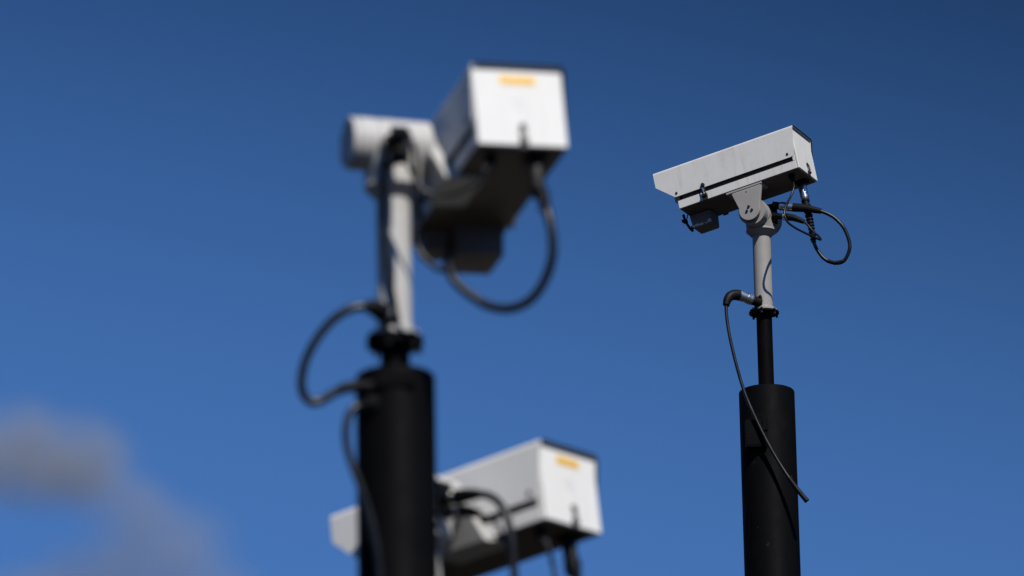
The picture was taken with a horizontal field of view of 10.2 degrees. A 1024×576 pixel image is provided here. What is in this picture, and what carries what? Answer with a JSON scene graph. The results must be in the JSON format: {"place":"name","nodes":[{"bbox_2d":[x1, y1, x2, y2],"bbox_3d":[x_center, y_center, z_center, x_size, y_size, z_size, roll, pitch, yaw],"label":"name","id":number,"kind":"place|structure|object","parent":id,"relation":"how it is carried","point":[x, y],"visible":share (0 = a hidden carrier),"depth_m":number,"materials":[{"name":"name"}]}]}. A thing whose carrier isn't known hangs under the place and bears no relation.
{"place":"outdoors","nodes":[
{"label":"outdoors","id":0,"kind":"place"},
{"bbox_2d":[297,193,437,575],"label":"camera pole","id":1,"kind":"object","parent":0,"point":[393,469],"visible":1,"depth_m":9.38,"materials":[{"name":"black metal"}]},
{"bbox_2d":[340,62,567,323],"bbox_3d":[-0.120,-0.105,9.597,0.338,0.450,0.573,4,-18,-15],"label":"surveillance camera","id":2,"kind":"object","parent":1,"relation":"attached to","point":[469,167],"visible":0.99,"depth_m":9.52,"materials":[{"name":"white paint"}]},
{"bbox_2d":[438,546,441,575],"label":"camera pole","id":3,"kind":"object","parent":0,"point":[439,563],"visible":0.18,"depth_m":9.96,"materials":[{"name":"grey metal"}]},
{"bbox_2d":[330,439,600,575],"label":"surveillance camera","id":4,"kind":"object","parent":3,"relation":"attached to","point":[512,509],"visible":0.85,"depth_m":10.02,"materials":[{"name":"white paint"}]},
{"bbox_2d":[0,0,1023,575],"label":"sky","id":5,"kind":"structure","parent":0,"point":[182,215],"materials":[{"name":"blue"}]},
{"bbox_2d":[723,234,808,575],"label":"camera pole","id":6,"kind":"object","parent":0,"point":[771,491],"visible":1,"depth_m":17.73,"materials":[{"name":"black metal"}]},
{"bbox_2d":[653,125,851,264],"bbox_3d":[0.749,-0.255,18.047,0.614,0.443,0.214,-11,-20,29],"label":"surveillance camera","id":7,"kind":"object","parent":6,"relation":"attached to","point":[746,178],"visible":1,"depth_m":18.02,"materials":[{"name":"white paint"}]}
]}

